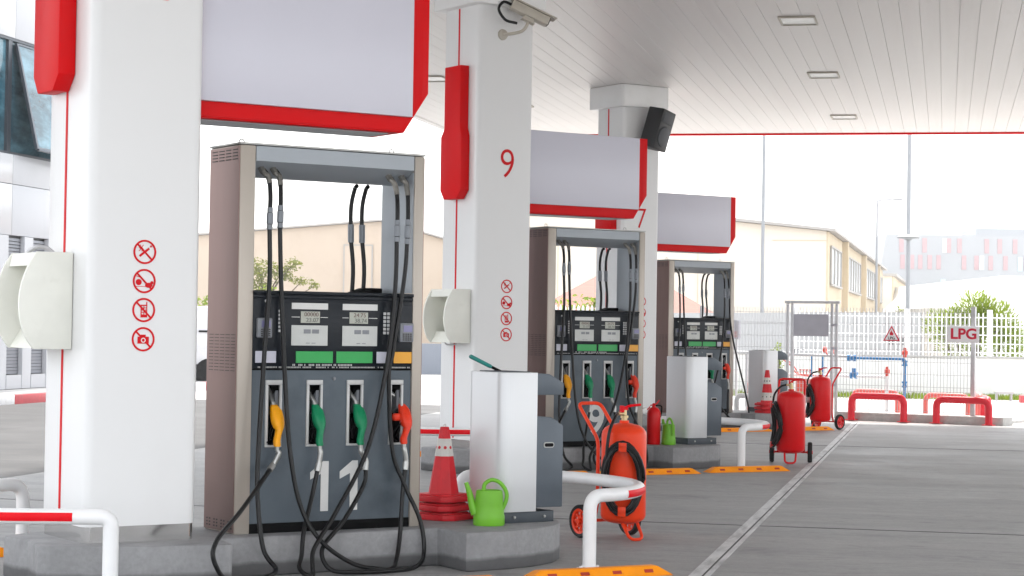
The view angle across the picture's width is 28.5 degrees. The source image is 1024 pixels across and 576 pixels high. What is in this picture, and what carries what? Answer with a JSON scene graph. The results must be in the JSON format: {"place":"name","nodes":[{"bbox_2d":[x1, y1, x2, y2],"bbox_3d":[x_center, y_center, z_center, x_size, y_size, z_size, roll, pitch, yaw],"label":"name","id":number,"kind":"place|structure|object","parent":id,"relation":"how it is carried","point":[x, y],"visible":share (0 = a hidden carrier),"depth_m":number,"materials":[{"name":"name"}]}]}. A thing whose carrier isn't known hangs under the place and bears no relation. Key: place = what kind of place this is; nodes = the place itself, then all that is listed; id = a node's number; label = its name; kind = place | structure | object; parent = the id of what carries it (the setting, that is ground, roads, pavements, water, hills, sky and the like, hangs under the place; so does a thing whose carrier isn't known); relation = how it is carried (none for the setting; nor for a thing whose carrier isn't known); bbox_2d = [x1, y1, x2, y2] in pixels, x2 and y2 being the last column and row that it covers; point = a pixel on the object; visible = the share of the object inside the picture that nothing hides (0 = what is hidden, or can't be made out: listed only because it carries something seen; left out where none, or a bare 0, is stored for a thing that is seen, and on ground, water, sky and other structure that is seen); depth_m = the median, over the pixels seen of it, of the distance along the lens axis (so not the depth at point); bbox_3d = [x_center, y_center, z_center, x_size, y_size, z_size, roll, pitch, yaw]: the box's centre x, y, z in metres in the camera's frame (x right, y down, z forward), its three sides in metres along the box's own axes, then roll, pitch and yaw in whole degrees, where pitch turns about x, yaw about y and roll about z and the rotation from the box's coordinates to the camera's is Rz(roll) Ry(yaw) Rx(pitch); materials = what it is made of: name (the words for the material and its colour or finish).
{"place":"outdoors","nodes":[
{"label":"outdoors","id":0,"kind":"place"},
{"bbox_2d":[0,380,205,394],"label":"pavement","id":1,"kind":"structure","parent":0,"point":[20,391],"depth_m":36.83,"materials":[{"name":"concrete"}]},
{"bbox_2d":[0,399,439,477],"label":"road","id":2,"kind":"structure","parent":0,"point":[22,439],"depth_m":25.07,"materials":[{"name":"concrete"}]},
{"bbox_2d":[3,519,559,575],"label":"pump island","id":3,"kind":"structure","parent":0,"point":[465,545],"depth_m":11.38,"materials":[{"name":"concrete"}]},
{"bbox_2d":[34,0,202,543],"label":"canopy pillar","id":4,"kind":"structure","parent":3,"relation":"on","point":[119,81],"depth_m":10.92,"materials":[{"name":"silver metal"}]},
{"bbox_2d":[0,245,72,348],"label":"wall hood","id":5,"kind":"object","parent":4,"relation":"attached to","point":[36,300],"depth_m":10.87,"materials":[{"name":"beige plastic"}]},
{"bbox_2d":[201,0,429,136],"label":"overhead sign","id":6,"kind":"object","parent":4,"relation":"attached to","point":[359,68],"visible":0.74,"depth_m":11.60,"materials":[{"name":"plastic"}]},
{"bbox_2d":[413,0,1023,135],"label":"canopy","id":7,"kind":"object","parent":4,"relation":"on","point":[900,67],"visible":0.61,"depth_m":26.05,"materials":[{"name":"white metal"}]},
{"bbox_2d":[428,76,444,81],"bbox_3d":[-1.109,-2.911,28.037,0.410,0.021,0.570,1,-1,12],"label":"ceiling light","id":8,"kind":"object","parent":7,"relation":"attached to","point":[436,78],"visible":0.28,"depth_m":28.09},
{"bbox_2d":[777,16,817,25],"bbox_3d":[3.171,-2.960,22.317,0.410,0.021,0.570,1,-1,12],"label":"ceiling light","id":9,"kind":"object","parent":7,"relation":"attached to","point":[797,20],"visible":1,"depth_m":22.30,"materials":[{"name":"plastic"}]},
{"bbox_2d":[807,72,839,78],"bbox_3d":[4.176,-2.851,26.978,0.410,0.021,0.570,1,-1,12],"label":"ceiling light","id":10,"kind":"object","parent":7,"relation":"attached to","point":[823,75],"visible":1,"depth_m":27.01,"materials":[{"name":"plastic"}]},
{"bbox_2d":[830,115,857,119],"bbox_3d":[5.303,-2.729,32.156,0.410,0.021,0.570,1,-1,12],"label":"ceiling light","id":11,"kind":"object","parent":7,"relation":"attached to","point":[843,117],"visible":1,"depth_m":32.22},
{"bbox_2d":[204,138,425,575],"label":"fuel dispenser","id":12,"kind":"object","parent":3,"relation":"on","point":[313,412],"visible":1,"depth_m":11.60,"materials":[{"name":"metal"}]},
{"bbox_2d":[420,511,472,520],"bbox_3d":[-0.420,1.377,12.457,0.310,0.100,0.310,0,-1,34],"label":"traffic cone","id":13,"kind":"object","parent":3,"relation":"on","point":[447,516],"visible":0.6,"depth_m":12.33,"materials":[{"name":"plastic"}]},
{"bbox_2d":[419,501,468,511],"bbox_3d":[-0.431,1.321,12.458,0.310,0.100,0.310,0,-2,40],"label":"traffic cone","id":14,"kind":"object","parent":13,"relation":"on","point":[442,507],"visible":0.49,"depth_m":12.33,"materials":[{"name":"plastic"}]},
{"bbox_2d":[419,424,467,502],"bbox_3d":[-0.420,1.078,12.460,0.310,0.475,0.310,0,-1,37],"label":"traffic cone","id":15,"kind":"object","parent":14,"relation":"on","point":[443,487],"visible":0.91,"depth_m":12.40,"materials":[{"name":"plastic"}]},
{"bbox_2d":[464,478,508,525],"bbox_3d":[-0.151,1.282,12.088,0.243,0.285,0.153,0,-1,24],"label":"watering can","id":16,"kind":"object","parent":3,"relation":"on","point":[486,507],"visible":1,"depth_m":12.04,"materials":[{"name":"plastic"}]},
{"bbox_2d":[469,370,563,523],"bbox_3d":[0.015,0.974,12.467,0.452,0.921,0.426,2,-1,-33],"label":"service bin","id":17,"kind":"object","parent":3,"relation":"on","point":[516,445],"visible":0.86,"depth_m":12.29,"materials":[{"name":"metal"}]},
{"bbox_2d":[469,354,501,370],"bbox_3d":[-0.152,0.476,12.454,0.242,0.127,0.027,1,-1,-19],"label":"squeegee","id":18,"kind":"object","parent":17,"relation":"on","point":[478,360],"visible":0.87,"depth_m":12.44,"materials":[{"name":"teal plastic"}]},
{"bbox_2d":[197,219,442,343],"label":"beige warehouse","id":19,"kind":"structure","parent":0,"point":[321,252],"depth_m":90.04,"materials":[{"name":"paint"}]},
{"bbox_2d":[343,244,372,291],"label":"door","id":20,"kind":"structure","parent":19,"relation":"in","point":[357,248],"depth_m":89.99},
{"bbox_2d":[421,343,440,374],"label":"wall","id":21,"kind":"structure","parent":0,"point":[431,359],"depth_m":59.97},
{"bbox_2d":[0,412,1023,575],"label":"forecourt floor","id":22,"kind":"structure","parent":0,"point":[877,486],"depth_m":15.96,"materials":[{"name":"concrete"}]},
{"bbox_2d":[0,547,3,556],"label":"wheel stop","id":23,"kind":"object","parent":22,"relation":"on","point":[1,552],"visible":0.32,"depth_m":12.00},
{"bbox_2d":[0,478,118,575],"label":"guard rail","id":24,"kind":"object","parent":22,"relation":"on","point":[22,515],"visible":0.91,"depth_m":10.08,"materials":[{"name":"metal"}]},
{"bbox_2d":[420,427,469,435],"bbox_3d":[-1.038,1.553,19.695,1.150,0.469,2.331,1,-1,-25],"label":"guard rail","id":25,"kind":"object","parent":22,"relation":"on","point":[429,431],"visible":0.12,"depth_m":18.85,"materials":[{"name":"metal"}]},
{"bbox_2d":[15,422,1009,575],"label":"floor seam","id":26,"kind":"object","parent":22,"relation":"on","point":[800,527],"visible":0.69,"depth_m":14.73,"materials":[{"name":"concrete"}]},
{"bbox_2d":[457,470,645,567],"bbox_3d":[0.355,1.435,12.742,0.825,0.469,1.846,1,-1,-28],"label":"guard rail","id":27,"kind":"object","parent":22,"relation":"on","point":[622,488],"visible":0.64,"depth_m":11.98,"materials":[{"name":"metal"}]},
{"bbox_2d":[524,564,671,575],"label":"wheel stop","id":28,"kind":"object","parent":22,"relation":"on","point":[641,570],"visible":1,"depth_m":11.45,"materials":[{"name":"plastic"}]},
{"bbox_2d":[569,401,646,540],"bbox_3d":[0.698,1.237,13.661,0.470,0.914,0.647,2,-1,-34],"label":"wheeled extinguisher","id":29,"kind":"object","parent":22,"relation":"on","point":[624,447],"visible":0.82,"depth_m":13.45,"materials":[{"name":"metal"}]},
{"bbox_2d":[600,468,700,474],"bbox_3d":[1.331,1.797,19.698,1.150,0.054,0.143,1,-1,-27],"label":"wheel stop","id":30,"kind":"object","parent":22,"relation":"on","point":[663,471],"visible":0.52,"depth_m":19.77,"materials":[{"name":"plastic"}]},
{"bbox_2d":[642,410,771,430],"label":"pump island","id":31,"kind":"structure","parent":22,"relation":"on","point":[745,414],"depth_m":29.33,"materials":[{"name":"concrete"}]},
{"bbox_2d":[590,84,667,413],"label":"canopy pillar","id":32,"kind":"structure","parent":31,"relation":"on","point":[623,109],"depth_m":28.59,"materials":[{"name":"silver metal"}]},
{"bbox_2d":[641,106,675,152],"bbox_3d":[2.034,-2.240,28.404,0.430,0.645,0.400,0,-1,29],"label":"loudspeaker","id":33,"kind":"object","parent":32,"relation":"attached to","point":[657,128],"visible":0.96,"depth_m":28.30,"materials":[{"name":"plastic"}]},
{"bbox_2d":[657,192,735,253],"bbox_3d":[2.563,-0.934,29.382,1.511,0.840,0.460,2,-1,-33],"label":"overhead sign","id":34,"kind":"object","parent":32,"relation":"attached to","point":[697,224],"visible":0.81,"depth_m":29.18,"materials":[{"name":"plastic"}]},
{"bbox_2d":[655,257,749,427],"bbox_3d":[2.591,0.797,29.216,1.819,2.475,0.860,2,-2,-43],"label":"fuel dispenser","id":35,"kind":"object","parent":31,"relation":"on","point":[709,336],"visible":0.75,"depth_m":29.25,"materials":[{"name":"metal"}]},
{"bbox_2d":[755,410,770,412],"bbox_3d":[3.748,1.786,29.565,0.310,0.100,0.310,2,-1,-39],"label":"traffic cone","id":36,"kind":"object","parent":31,"relation":"on","point":[762,411],"visible":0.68,"depth_m":29.43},
{"bbox_2d":[754,406,770,409],"bbox_3d":[3.740,1.730,29.561,0.310,0.100,0.310,2,-1,-29],"label":"traffic cone","id":37,"kind":"object","parent":36,"relation":"on","point":[763,407],"visible":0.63,"depth_m":29.42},
{"bbox_2d":[754,370,772,405],"bbox_3d":[3.748,1.466,29.568,0.310,0.520,0.310,2,-1,-33],"label":"traffic cone","id":38,"kind":"object","parent":37,"relation":"on","point":[766,397],"visible":0.91,"depth_m":29.51,"materials":[{"name":"plastic"}]},
{"bbox_2d":[748,350,787,411],"bbox_3d":[3.807,1.386,30.058,0.452,0.921,0.426,2,-1,-33],"label":"service bin","id":39,"kind":"object","parent":31,"relation":"on","point":[760,362],"visible":0.56,"depth_m":29.90,"materials":[{"name":"metal"}]},
{"bbox_2d":[661,416,769,465],"bbox_3d":[2.251,1.641,21.538,0.825,0.469,1.846,1,-1,-28],"label":"guard rail","id":40,"kind":"object","parent":22,"relation":"on","point":[746,425],"visible":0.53,"depth_m":20.72,"materials":[{"name":"metal"}]},
{"bbox_2d":[703,465,789,472],"bbox_3d":[2.372,1.826,20.318,0.970,0.054,0.143,1,-1,-27],"label":"wheel stop","id":41,"kind":"object","parent":22,"relation":"on","point":[731,469],"visible":1,"depth_m":20.25,"materials":[{"name":"plastic"}]},
{"bbox_2d":[721,428,771,431],"bbox_3d":[3.205,2.002,28.455,1.090,0.054,0.143,1,-1,-27],"label":"wheel stop","id":42,"kind":"object","parent":22,"relation":"on","point":[732,430],"visible":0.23,"depth_m":28.36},
{"bbox_2d":[734,393,809,409],"bbox_3d":[4.147,1.847,30.333,0.825,0.469,1.846,1,-1,-28],"label":"guard rail","id":43,"kind":"object","parent":22,"relation":"on","point":[737,399],"visible":0.23,"depth_m":30.89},
{"bbox_2d":[688,422,859,575],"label":"floor joint","id":44,"kind":"object","parent":22,"relation":"on","point":[702,568],"visible":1,"depth_m":15.26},
{"bbox_2d":[769,378,812,463],"bbox_3d":[3.027,1.437,21.831,0.470,0.914,0.612,1,-1,9],"label":"wheeled extinguisher","id":45,"kind":"object","parent":22,"relation":"on","point":[788,408],"visible":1,"depth_m":21.60,"materials":[{"name":"metal"}]},
{"bbox_2d":[805,426,833,430],"bbox_3d":[4.242,2.031,29.097,0.940,0.054,0.143,1,-1,-27],"label":"wheel stop","id":46,"kind":"object","parent":22,"relation":"on","point":[813,428],"visible":0.55,"depth_m":29.14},
{"bbox_2d":[805,367,844,429],"bbox_3d":[4.583,1.616,29.547,0.470,0.914,0.647,0,-2,43],"label":"wheeled extinguisher","id":47,"kind":"object","parent":22,"relation":"on","point":[819,405],"visible":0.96,"depth_m":29.36,"materials":[{"name":"metal"}]},
{"bbox_2d":[421,440,720,473],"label":"pump island","id":48,"kind":"structure","parent":0,"point":[699,456],"depth_m":20.46,"materials":[{"name":"concrete"}]},
{"bbox_2d":[434,0,545,449],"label":"canopy pillar","id":49,"kind":"structure","parent":48,"relation":"on","point":[485,163],"depth_m":19.73,"materials":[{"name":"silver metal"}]},
{"bbox_2d":[423,289,470,344],"bbox_3d":[-0.642,0.286,19.672,0.298,0.550,0.412,2,-1,-33],"label":"wall hood","id":50,"kind":"object","parent":49,"relation":"attached to","point":[446,316],"depth_m":19.56,"materials":[{"name":"beige plastic"}]},
{"bbox_2d":[497,0,556,39],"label":"security camera","id":51,"kind":"object","parent":49,"relation":"attached to","point":[530,14],"visible":1,"depth_m":19.64,"materials":[{"name":"white plastic"}]},
{"bbox_2d":[530,130,646,219],"bbox_3d":[0.667,-1.140,20.586,1.511,0.840,0.460,2,-1,-33],"label":"overhead sign","id":52,"kind":"object","parent":49,"relation":"attached to","point":[585,176],"visible":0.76,"depth_m":20.38,"materials":[{"name":"plastic"}]},
{"bbox_2d":[527,223,647,470],"bbox_3d":[0.663,0.590,20.381,1.697,2.476,0.890,2,-2,-42],"label":"fuel dispenser","id":53,"kind":"object","parent":48,"relation":"on","point":[587,355],"visible":0.88,"depth_m":20.40,"materials":[{"name":"metal"}]},
{"bbox_2d":[647,400,661,444],"bbox_3d":[1.475,1.396,20.965,0.145,0.463,0.149,0,-1,24],"label":"hand extinguisher","id":54,"kind":"object","parent":48,"relation":"on","point":[654,414],"visible":0.98,"depth_m":20.91,"materials":[{"name":"red metal"}]},
{"bbox_2d":[661,417,675,444],"bbox_3d":[1.631,1.488,20.963,0.153,0.285,0.243,1,-1,6],"label":"watering can","id":55,"kind":"object","parent":48,"relation":"on","point":[668,434],"visible":1,"depth_m":20.88,"materials":[{"name":"plastic"}]},
{"bbox_2d":[666,356,721,444],"bbox_3d":[1.911,1.180,21.263,0.452,0.921,0.426,2,-1,-33],"label":"service bin","id":56,"kind":"object","parent":48,"relation":"on","point":[693,404],"visible":0.91,"depth_m":21.09,"materials":[{"name":"metal"}]},
{"bbox_2d":[196,374,1023,426],"bbox_3d":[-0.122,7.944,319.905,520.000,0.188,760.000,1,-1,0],"label":"ground","id":57,"kind":"structure","parent":0,"point":[430,389],"depth_m":40.02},
{"bbox_2d":[0,0,51,389],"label":"office building","id":58,"kind":"structure","parent":57,"relation":"on","point":[25,132],"depth_m":37.77,"materials":[{"name":"paint"}]},
{"bbox_2d":[0,38,50,158],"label":"window","id":59,"kind":"structure","parent":58,"relation":"in","point":[22,142],"depth_m":37.75,"materials":[{"name":"blue glass"}]},
{"bbox_2d":[0,34,50,161],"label":"window frame","id":60,"kind":"structure","parent":58,"relation":"in","point":[9,41],"depth_m":37.32,"materials":[{"name":"metal"}]},
{"bbox_2d":[15,43,51,153],"bbox_3d":[-8.743,-3.529,38.871,0.517,2.020,2.870,1,-1,12],"label":"open window","id":61,"kind":"structure","parent":58,"relation":"in","point":[39,106],"depth_m":37.77,"materials":[{"name":"blue glass"}]},
{"bbox_2d":[0,382,205,404],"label":"kerb","id":62,"kind":"structure","parent":57,"relation":"on","point":[21,398],"depth_m":34.56,"materials":[{"name":"concrete"}]},
{"bbox_2d":[196,306,207,380],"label":"delivery van","id":63,"kind":"object","parent":57,"relation":"on","point":[201,352],"visible":0.11,"depth_m":44.98,"materials":[{"name":"metal"}]},
{"bbox_2d":[197,295,207,305],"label":"shrub","id":64,"kind":"object","parent":57,"relation":"on","point":[204,302],"visible":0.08,"depth_m":59.96,"materials":[{"name":"green plant"}]},
{"bbox_2d":[253,256,319,290],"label":"tree","id":65,"kind":"object","parent":57,"relation":"on","point":[286,276],"visible":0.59,"depth_m":69.95,"materials":[{"name":"green plant"}]},
{"bbox_2d":[555,293,595,310],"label":"hedge","id":66,"kind":"object","parent":57,"relation":"on","point":[587,303],"visible":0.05,"depth_m":58.14,"materials":[{"name":"green plant"}]},
{"bbox_2d":[555,305,595,310],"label":"picket fence","id":67,"kind":"object","parent":57,"relation":"on","point":[578,307],"visible":0.09,"depth_m":56.00,"materials":[{"name":"white"}]},
{"bbox_2d":[760,136,765,312],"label":"lamp post","id":68,"kind":"object","parent":57,"relation":"on","point":[762,229],"visible":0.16,"depth_m":60.02,"materials":[{"name":"metal"}]},
{"bbox_2d":[773,341,783,367],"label":"shrub","id":69,"kind":"object","parent":57,"relation":"on","point":[778,345],"visible":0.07,"depth_m":40.48,"materials":[{"name":"green plant"}]},
{"bbox_2d":[733,347,846,409],"bbox_3d":[4.757,1.569,34.545,2.251,1.155,0.189,0,-1,33],"label":"gas pipe","id":70,"kind":"object","parent":57,"relation":"on","point":[804,354],"visible":0.57,"depth_m":34.45,"materials":[{"name":"metal"}]},
{"bbox_2d":[783,360,813,391],"bbox_3d":[4.931,1.705,34.609,0.577,0.950,0.084,0,-1,32],"label":"red manifold","id":71,"kind":"object","parent":57,"relation":"on","point":[802,385],"visible":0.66,"depth_m":34.55,"materials":[{"name":"metal"}]},
{"bbox_2d":[785,301,840,417],"bbox_3d":[5.017,1.188,33.694,0.990,1.950,0.060,0,-1,32],"label":"gate frame","id":72,"kind":"object","parent":57,"relation":"on","point":[832,325],"visible":0.72,"depth_m":33.52,"materials":[{"name":"metal"}]},
{"bbox_2d":[793,314,828,336],"bbox_3d":[5.002,0.622,33.682,0.635,0.370,0.013,0,-1,32],"label":"blank board","id":73,"kind":"object","parent":72,"relation":"attached to","point":[810,324],"visible":1,"depth_m":33.67,"materials":[{"name":"metal"}]},
{"bbox_2d":[700,305,976,415],"bbox_3d":[5.342,1.231,33.576,4.920,1.870,0.070,0,-1,32],"label":"fence","id":74,"kind":"object","parent":57,"relation":"on","point":[973,313],"visible":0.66,"depth_m":33.02,"materials":[{"name":"metal"}]},
{"bbox_2d":[883,326,899,340],"bbox_3d":[6.202,0.739,32.889,0.290,0.252,0.010,0,-1,32],"label":"warning triangle","id":75,"kind":"object","parent":74,"relation":"attached to","point":[891,335],"visible":1,"depth_m":32.88,"materials":[{"name":"red plastic"}]},
{"bbox_2d":[947,326,978,342],"bbox_3d":[7.202,0.742,32.149,0.536,0.260,0.010,0,-1,32],"label":"lpg sign","id":76,"kind":"object","parent":74,"relation":"attached to","point":[963,334],"visible":1,"depth_m":32.14,"materials":[{"name":"metal"}]},
{"bbox_2d":[851,389,899,412],"bbox_3d":[6.370,1.993,35.289,0.990,0.444,0.170,0,-1,32],"label":"hoop barrier","id":77,"kind":"object","parent":57,"relation":"on","point":[872,391],"visible":0.24,"depth_m":35.22,"materials":[{"name":"metal"}]},
{"bbox_2d":[845,392,910,421],"bbox_3d":[5.921,1.927,32.620,1.070,0.456,0.170,0,-1,32],"label":"hoop barrier","id":78,"kind":"object","parent":57,"relation":"on","point":[900,398],"visible":0.99,"depth_m":32.57,"materials":[{"name":"metal"}]},
{"bbox_2d":[733,353,1023,395],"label":"perimeter wall","id":79,"kind":"structure","parent":57,"relation":"on","point":[988,368],"depth_m":45.97,"materials":[{"name":"paint"}]},
{"bbox_2d":[794,307,1023,356],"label":"bar fence","id":80,"kind":"object","parent":79,"relation":"on","point":[989,335],"visible":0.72,"depth_m":46.08,"materials":[{"name":"white"}]},
{"bbox_2d":[875,198,902,311],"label":"lamp post","id":81,"kind":"object","parent":57,"relation":"on","point":[876,277],"visible":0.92,"depth_m":80.01,"materials":[{"name":"metal"}]},
{"bbox_2d":[882,273,911,309],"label":"tan workshop","id":82,"kind":"structure","parent":57,"relation":"on","point":[891,282],"depth_m":124.11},
{"bbox_2d":[905,135,911,308],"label":"lamp post","id":83,"kind":"object","parent":57,"relation":"on","point":[908,214],"visible":0.37,"depth_m":60.02,"materials":[{"name":"metal"}]},
{"bbox_2d":[897,234,919,308],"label":"lamp post","id":84,"kind":"object","parent":57,"relation":"on","point":[907,237],"visible":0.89,"depth_m":49.98,"materials":[{"name":"metal"}]},
{"bbox_2d":[835,411,1012,425],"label":"concrete plinth","id":85,"kind":"structure","parent":57,"relation":"on","point":[928,418],"depth_m":32.32,"materials":[{"name":"concrete"}]},
{"bbox_2d":[853,228,1023,285],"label":"panelled building","id":86,"kind":"structure","parent":57,"relation":"on","point":[976,253],"depth_m":170.09,"materials":[{"name":"metal"}]},
{"bbox_2d":[923,393,969,414],"bbox_3d":[7.470,2.011,34.599,0.930,0.414,0.170,0,-1,32],"label":"hoop barrier","id":87,"kind":"object","parent":57,"relation":"on","point":[967,406],"visible":0.47,"depth_m":34.62,"materials":[{"name":"metal"}]},
{"bbox_2d":[883,276,1023,356],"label":"white hall","id":88,"kind":"structure","parent":57,"relation":"on","point":[943,295],"depth_m":106.65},
{"bbox_2d":[1001,297,1023,301],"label":"window","id":89,"kind":"structure","parent":88,"relation":"in","point":[1009,299],"depth_m":99.98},
{"bbox_2d":[930,396,994,425],"bbox_3d":[7.131,1.938,31.870,1.030,0.440,0.170,0,-1,32],"label":"hoop barrier","id":90,"kind":"object","parent":57,"relation":"on","point":[985,402],"visible":1,"depth_m":31.82,"materials":[{"name":"metal"}]},
{"bbox_2d":[920,289,1023,356],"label":"oleander","id":91,"kind":"object","parent":57,"relation":"on","point":[986,305],"visible":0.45,"depth_m":48.30,"materials":[{"name":"green plant"}]},
{"bbox_2d":[993,376,1014,400],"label":"utility box","id":92,"kind":"object","parent":57,"relation":"on","point":[1003,384],"visible":1,"depth_m":44.17,"materials":[{"name":"beige plastic"}]},
{"bbox_2d":[1013,418,1023,422],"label":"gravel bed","id":93,"kind":"object","parent":57,"relation":"on","point":[1018,420],"visible":0.08,"depth_m":33.13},
{"bbox_2d":[789,367,889,411],"bbox_3d":[5.275,1.742,34.685,2.598,0.830,0.120,0,-1,32],"label":"gas pipe","id":94,"kind":"object","parent":93,"relation":"on","point":[854,374],"visible":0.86,"depth_m":34.17,"materials":[{"name":"white"}]},
{"bbox_2d":[847,348,907,397],"bbox_3d":[6.111,1.570,33.693,1.072,1.160,0.116,0,-1,32],"label":"gas pipe","id":95,"kind":"object","parent":93,"relation":"on","point":[849,357],"visible":0.7,"depth_m":33.50,"materials":[{"name":"metal"}]},
{"bbox_2d":[975,392,982,415],"bbox_3d":[7.940,1.999,34.269,0.170,0.440,1.120,1,-1,9],"label":"hoop barrier","id":96,"kind":"object","parent":93,"relation":"on","point":[977,408],"visible":0.23,"depth_m":33.82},
{"bbox_2d":[980,395,991,415],"bbox_3d":[7.671,1.961,32.590,0.170,0.440,1.120,1,-1,9],"label":"hoop barrier","id":97,"kind":"object","parent":93,"relation":"on","point":[982,409],"visible":0.27,"depth_m":33.00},
{"bbox_2d":[1019,395,1023,402],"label":"kerb","id":98,"kind":"structure","parent":57,"relation":"on","point":[1021,398],"depth_m":42.97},
{"bbox_2d":[199,118,1023,241],"label":"sky","id":99,"kind":"structure","parent":0,"point":[959,183],"materials":[{"name":"white"}]},
{"bbox_2d":[555,276,712,312],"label":"red roofed house","id":100,"kind":"structure","parent":0,"point":[587,288],"depth_m":62.69,"materials":[{"name":"tile"}]},
{"bbox_2d":[530,216,886,312],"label":"cream warehouse","id":101,"kind":"structure","parent":0,"point":[807,263],"depth_m":75.75,"materials":[{"name":"paint"}]},
{"bbox_2d":[830,245,842,288],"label":"window","id":102,"kind":"structure","parent":101,"relation":"in","point":[835,254],"depth_m":78.59,"materials":[{"name":"glass"}]},
{"bbox_2d":[849,256,861,295],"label":"window","id":103,"kind":"structure","parent":101,"relation":"in","point":[854,266],"depth_m":91.16,"materials":[{"name":"glass"}]},
{"bbox_2d":[867,268,874,300],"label":"window","id":104,"kind":"structure","parent":101,"relation":"in","point":[870,274],"depth_m":104.95,"materials":[{"name":"glass"}]},
{"bbox_2d":[880,276,882,303],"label":"window","id":105,"kind":"structure","parent":101,"relation":"in","point":[881,278],"depth_m":117.74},
{"bbox_2d":[734,320,740,397],"bbox_3d":[3.977,1.378,35.718,0.120,1.620,0.104,0,-1,32],"label":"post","id":106,"kind":"object","parent":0,"point":[737,329],"visible":0.73,"depth_m":35.71,"materials":[{"name":"metal"}]},
{"bbox_2d":[674,312,921,354],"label":"white shed","id":107,"kind":"structure","parent":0,"point":[752,331],"depth_m":50.99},
{"bbox_2d":[734,388,1021,399],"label":"grass","id":108,"kind":"structure","parent":0,"point":[990,395],"depth_m":44.88,"materials":[{"name":"green plant"}]}
]}

